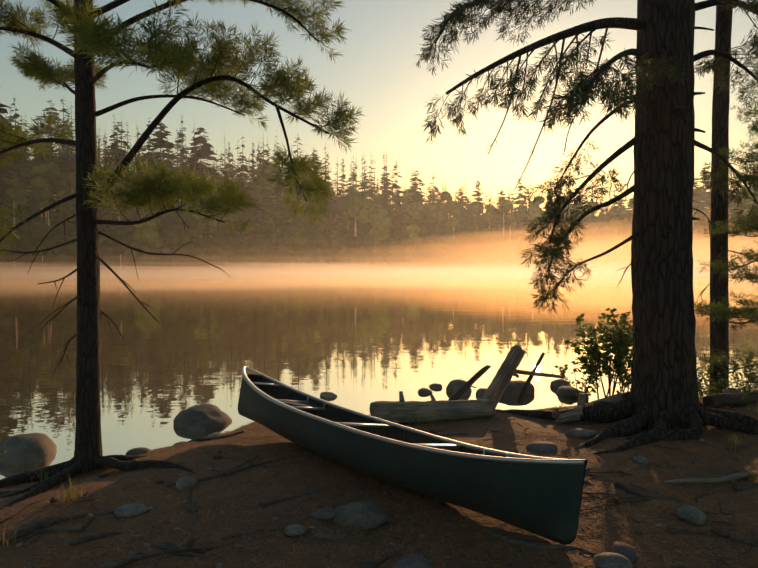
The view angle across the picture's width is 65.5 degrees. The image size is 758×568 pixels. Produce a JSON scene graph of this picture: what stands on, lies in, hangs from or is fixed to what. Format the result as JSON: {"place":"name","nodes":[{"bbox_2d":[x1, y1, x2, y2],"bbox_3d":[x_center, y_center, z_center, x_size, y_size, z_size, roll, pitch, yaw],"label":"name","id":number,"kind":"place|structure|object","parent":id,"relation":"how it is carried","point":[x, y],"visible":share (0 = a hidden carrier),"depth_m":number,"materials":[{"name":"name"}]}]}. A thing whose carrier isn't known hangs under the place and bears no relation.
{"place":"outdoors","nodes":[
{"label":"outdoors","id":0,"kind":"place"},
{"bbox_2d":[0,272,757,479],"bbox_3d":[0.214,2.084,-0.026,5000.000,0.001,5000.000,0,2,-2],"label":"lake water","id":1,"kind":"structure","parent":0,"point":[202,384],"depth_m":15.34,"materials":[{"name":"liquid"}]},
{"bbox_2d":[0,433,56,465],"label":"stone","id":2,"kind":"object","parent":1,"relation":"in","point":[34,448],"visible":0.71,"depth_m":6.21,"materials":[{"name":"stone"}]},
{"bbox_2d":[173,403,231,431],"bbox_3d":[-2.303,1.817,7.723,0.756,0.424,0.747,1,2,28],"label":"stone","id":3,"kind":"object","parent":1,"relation":"in","point":[214,418],"visible":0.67,"depth_m":7.51,"materials":[{"name":"stone"}]},
{"bbox_2d":[320,392,336,397],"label":"stone","id":4,"kind":"object","parent":1,"relation":"in","point":[328,395],"visible":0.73,"depth_m":9.15,"materials":[{"name":"stone"}]},
{"bbox_2d":[418,388,432,393],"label":"stone","id":5,"kind":"object","parent":1,"relation":"in","point":[426,391],"visible":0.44,"depth_m":9.43,"materials":[{"name":"stone"}]},
{"bbox_2d":[429,383,441,388],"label":"stone","id":6,"kind":"object","parent":1,"relation":"in","point":[435,386],"visible":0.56,"depth_m":9.83,"materials":[{"name":"stone"}]},
{"bbox_2d":[446,379,471,393],"bbox_3d":[1.310,1.726,9.617,0.417,0.332,0.412,4,-2,-14],"label":"stone","id":7,"kind":"object","parent":1,"relation":"in","point":[455,386],"visible":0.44,"depth_m":9.51,"materials":[{"name":"stone"}]},
{"bbox_2d":[448,365,490,399],"bbox_3d":[1.232,1.466,8.233,1.092,0.109,0.212,-36,20,-27],"label":"branch","id":8,"kind":"object","parent":1,"relation":"in","point":[466,386],"visible":0.73,"depth_m":8.30,"materials":[{"name":"brown wood"}]},
{"bbox_2d":[476,388,486,396],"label":"stone","id":9,"kind":"object","parent":1,"relation":"in","point":[480,392],"visible":0.35,"depth_m":9.25,"materials":[{"name":"stone"}]},
{"bbox_2d":[502,380,534,396],"bbox_3d":[2.168,1.732,9.490,0.706,0.347,0.571,-3,1,-21],"label":"stone","id":10,"kind":"object","parent":1,"relation":"in","point":[513,388],"visible":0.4,"depth_m":9.28,"materials":[{"name":"stone"}]},
{"bbox_2d":[517,352,544,403],"bbox_3d":[2.249,1.371,8.588,0.156,0.894,0.127,2,-41,48],"label":"branch","id":11,"kind":"object","parent":1,"relation":"on","point":[526,385],"visible":0.98,"depth_m":8.55,"materials":[{"name":"brown wood"}]},
{"bbox_2d":[515,369,564,378],"bbox_3d":[2.295,1.302,8.627,0.985,0.095,0.073,9,-1,-17],"label":"stick","id":12,"kind":"object","parent":11,"relation":"attached to","point":[523,372],"visible":0.75,"depth_m":8.62,"materials":[{"name":"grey wood"}]},
{"bbox_2d":[550,378,570,388],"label":"stone","id":13,"kind":"object","parent":1,"relation":"in","point":[557,383],"visible":0.52,"depth_m":9.86,"materials":[{"name":"stone"}]},
{"bbox_2d":[556,386,582,396],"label":"stone","id":14,"kind":"object","parent":1,"relation":"in","point":[566,391],"visible":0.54,"depth_m":9.21,"materials":[{"name":"stone"}]},
{"bbox_2d":[0,255,757,567],"bbox_3d":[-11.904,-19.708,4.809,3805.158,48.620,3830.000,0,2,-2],"label":"ground","id":15,"kind":"structure","parent":0,"point":[423,528],"depth_m":4.26,"materials":[{"name":"brown soil"}]},
{"bbox_2d":[114,503,147,516],"bbox_3d":[-1.762,1.616,4.196,0.222,0.085,0.162,-5,5,-24],"label":"stone","id":16,"kind":"object","parent":15,"relation":"on","point":[132,510],"visible":0.83,"depth_m":4.16,"materials":[{"name":"stone"}]},
{"bbox_2d":[126,447,149,455],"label":"shore stone","id":17,"kind":"object","parent":15,"relation":"on","point":[137,451],"visible":0.67,"depth_m":6.03,"materials":[{"name":"stone"}]},
{"bbox_2d":[0,0,366,509],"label":"pine","id":18,"kind":"object","parent":15,"relation":"on","point":[87,44],"visible":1,"depth_m":5.24,"materials":[{"name":"green plant"}]},
{"bbox_2d":[176,475,197,489],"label":"stone","id":19,"kind":"object","parent":15,"relation":"on","point":[187,482],"visible":0.83,"depth_m":4.63,"materials":[{"name":"stone"}]},
{"bbox_2d":[208,432,222,436],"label":"shore stone","id":20,"kind":"object","parent":15,"relation":"on","point":[214,434],"visible":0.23,"depth_m":6.69,"materials":[{"name":"stone"}]},
{"bbox_2d":[215,563,222,567],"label":"pebble","id":21,"kind":"object","parent":15,"relation":"on","point":[217,565],"visible":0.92,"depth_m":3.42,"materials":[{"name":"stone"}]},
{"bbox_2d":[284,524,305,536],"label":"stone","id":22,"kind":"object","parent":15,"relation":"on","point":[292,530],"visible":0.96,"depth_m":3.85,"materials":[{"name":"stone"}]},
{"bbox_2d":[311,507,335,520],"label":"stone","id":23,"kind":"object","parent":15,"relation":"on","point":[326,514],"visible":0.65,"depth_m":4.06,"materials":[{"name":"stone"}]},
{"bbox_2d":[50,430,620,545],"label":"pine cones","id":24,"kind":"object","parent":15,"relation":"on","point":[54,499],"visible":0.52,"depth_m":4.75,"materials":[{"name":"brown"}]},
{"bbox_2d":[331,501,388,529],"bbox_3d":[-0.138,1.607,4.103,0.410,0.196,0.322,-5,0,2],"label":"stone","id":25,"kind":"object","parent":15,"relation":"on","point":[351,515],"visible":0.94,"depth_m":3.99,"materials":[{"name":"stone"}]},
{"bbox_2d":[0,405,753,567],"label":"bark chips","id":26,"kind":"object","parent":15,"relation":"on","point":[394,552],"visible":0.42,"depth_m":4.29,"materials":[{"name":"brown wood"}]},
{"bbox_2d":[0,85,757,274],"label":"forest","id":27,"kind":"object","parent":15,"relation":"on","point":[175,236],"depth_m":134.09,"materials":[{"name":"green plant"}]},
{"bbox_2d":[0,396,757,567],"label":"fallen needles","id":28,"kind":"object","parent":15,"relation":"on","point":[62,536],"visible":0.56,"depth_m":4.33,"materials":[{"name":"brown plant"}]},
{"bbox_2d":[0,392,757,554],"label":"grass tufts","id":29,"kind":"object","parent":15,"relation":"on","point":[416,424],"visible":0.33,"depth_m":4.84,"materials":[{"name":"green plant"}]},
{"bbox_2d":[0,430,757,567],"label":"tree roots","id":30,"kind":"object","parent":15,"relation":"on","point":[38,525],"visible":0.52,"depth_m":3.88,"materials":[{"name":"brown wood"}]},
{"bbox_2d":[238,366,587,544],"bbox_3d":[-0.179,1.312,5.279,0.824,0.568,4.300,14,-8,-41],"label":"canoe","id":31,"kind":"object","parent":15,"relation":"on","point":[533,490],"visible":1,"depth_m":4.31,"materials":[{"name":"green"}]},
{"bbox_2d":[394,554,432,567],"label":"stone","id":32,"kind":"object","parent":15,"relation":"on","point":[410,561],"visible":1,"depth_m":3.41,"materials":[{"name":"stone"}]},
{"bbox_2d":[369,391,496,423],"bbox_3d":[0.630,1.436,6.770,1.480,0.416,0.295,1,2,-14],"label":"lying log","id":33,"kind":"object","parent":15,"relation":"on","point":[445,410],"visible":0.9,"depth_m":6.69,"materials":[{"name":"grey wood"}]},
{"bbox_2d":[481,345,524,408],"bbox_3d":[1.635,1.456,8.130,0.240,1.368,0.301,40,-15,-23],"label":"leaning log","id":34,"kind":"object","parent":15,"relation":"on","point":[501,380],"visible":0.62,"depth_m":8.13,"materials":[{"name":"grey wood"}]},
{"bbox_2d":[526,441,557,451],"bbox_3d":[1.567,1.570,5.665,0.293,0.102,0.223,-5,4,23],"label":"stone","id":35,"kind":"object","parent":15,"relation":"on","point":[546,446],"visible":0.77,"depth_m":5.60,"materials":[{"name":"stone"}]},
{"bbox_2d":[565,428,595,437],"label":"stone","id":36,"kind":"object","parent":15,"relation":"on","point":[579,433],"visible":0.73,"depth_m":5.94,"materials":[{"name":"stone"}]},
{"bbox_2d":[554,332,608,395],"bbox_3d":[2.782,1.214,7.808,1.024,1.141,0.492,-2,3,-39],"label":"bush","id":37,"kind":"object","parent":15,"relation":"on","point":[591,378],"visible":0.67,"depth_m":7.73,"materials":[{"name":"green plant"}]},
{"bbox_2d":[577,393,588,405],"bbox_3d":[2.627,1.514,7.563,0.147,0.210,0.154,3,2,-2],"label":"stump","id":38,"kind":"object","parent":15,"relation":"on","point":[583,397],"visible":0.52,"depth_m":7.52,"materials":[{"name":"grey wood"}]},
{"bbox_2d":[416,0,757,454],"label":"pine","id":39,"kind":"object","parent":15,"relation":"on","point":[661,326],"visible":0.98,"depth_m":6.16,"materials":[{"name":"green plant"}]},
{"bbox_2d":[551,390,626,422],"bbox_3d":[2.540,1.402,6.783,1.201,0.236,0.224,-8,4,-15],"label":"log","id":40,"kind":"object","parent":15,"relation":"on","point":[570,414],"visible":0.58,"depth_m":6.66,"materials":[{"name":"grey wood"}]},
{"bbox_2d":[564,307,632,398],"bbox_3d":[2.992,0.913,7.551,0.894,1.331,0.945,-1,2,-25],"label":"bush","id":41,"kind":"object","parent":15,"relation":"on","point":[616,343],"visible":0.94,"depth_m":7.55,"materials":[{"name":"green plant"}]},
{"bbox_2d":[592,316,632,392],"bbox_3d":[3.235,1.066,7.847,0.585,1.279,0.753,0,2,-2],"label":"bush","id":42,"kind":"object","parent":15,"relation":"on","point":[622,382],"visible":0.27,"depth_m":7.90,"materials":[{"name":"green plant"}]},
{"bbox_2d":[593,552,632,567],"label":"stone","id":43,"kind":"object","parent":15,"relation":"on","point":[603,560],"visible":0.98,"depth_m":3.47,"materials":[{"name":"stone"}]},
{"bbox_2d":[612,542,636,562],"bbox_3d":[1.517,1.662,3.637,0.159,0.097,0.179,10,2,-8],"label":"stone","id":44,"kind":"object","parent":15,"relation":"on","point":[627,551],"visible":0.75,"depth_m":3.61,"materials":[{"name":"stone"}]},
{"bbox_2d":[623,374,630,388],"bbox_3d":[3.428,1.369,7.836,0.295,0.363,0.338,-1,2,-27],"label":"bush","id":45,"kind":"object","parent":15,"relation":"on","point":[626,378],"visible":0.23,"depth_m":7.86,"materials":[{"name":"green plant"}]},
{"bbox_2d":[631,455,648,463],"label":"stone","id":46,"kind":"object","parent":15,"relation":"on","point":[638,459],"visible":0.81,"depth_m":5.18,"materials":[{"name":"stone"}]},
{"bbox_2d":[676,505,705,524],"bbox_3d":[2.181,1.611,4.120,0.189,0.090,0.244,6,6,32],"label":"stone","id":47,"kind":"object","parent":15,"relation":"on","point":[696,516],"visible":0.96,"depth_m":4.06,"materials":[{"name":"stone"}]},
{"bbox_2d":[696,363,718,396],"bbox_3d":[4.345,1.342,7.980,0.339,0.548,0.462,0,2,-2],"label":"bush","id":48,"kind":"object","parent":15,"relation":"on","point":[700,383],"visible":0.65,"depth_m":7.91,"materials":[{"name":"green plant"}]},
{"bbox_2d":[665,470,750,483],"bbox_3d":[2.677,1.559,4.744,0.785,0.111,0.147,-1,2,-13],"label":"branch","id":49,"kind":"object","parent":15,"relation":"on","point":[729,478],"visible":0.96,"depth_m":4.75,"materials":[{"name":"grey wood"}]},
{"bbox_2d":[694,55,757,399],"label":"young fir","id":50,"kind":"object","parent":15,"relation":"on","point":[725,313],"visible":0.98,"depth_m":6.69,"materials":[{"name":"green plant"}]},
{"bbox_2d":[697,5,756,393],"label":"thin pine","id":51,"kind":"object","parent":15,"relation":"on","point":[719,335],"visible":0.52,"depth_m":8.50,"materials":[{"name":"brown plant"}]},
{"bbox_2d":[698,357,757,394],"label":"bush","id":52,"kind":"object","parent":15,"relation":"on","point":[709,369],"visible":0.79,"depth_m":8.36,"materials":[{"name":"green plant"}]},
{"bbox_2d":[702,391,757,407],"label":"log","id":53,"kind":"object","parent":15,"relation":"on","point":[719,400],"visible":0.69,"depth_m":7.21,"materials":[{"name":"brown wood"}]},
{"bbox_2d":[722,387,742,392],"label":"shore stone","id":54,"kind":"object","parent":15,"relation":"on","point":[731,391],"visible":0.42,"depth_m":7.94,"materials":[{"name":"stone"}]},
{"bbox_2d":[719,358,757,391],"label":"bush","id":55,"kind":"object","parent":15,"relation":"on","point":[727,372],"visible":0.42,"depth_m":8.05,"materials":[{"name":"green plant"}]},
{"bbox_2d":[742,357,757,389],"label":"bush","id":56,"kind":"object","parent":15,"relation":"on","point":[750,373],"visible":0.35,"depth_m":7.94,"materials":[{"name":"green plant"}]}
]}

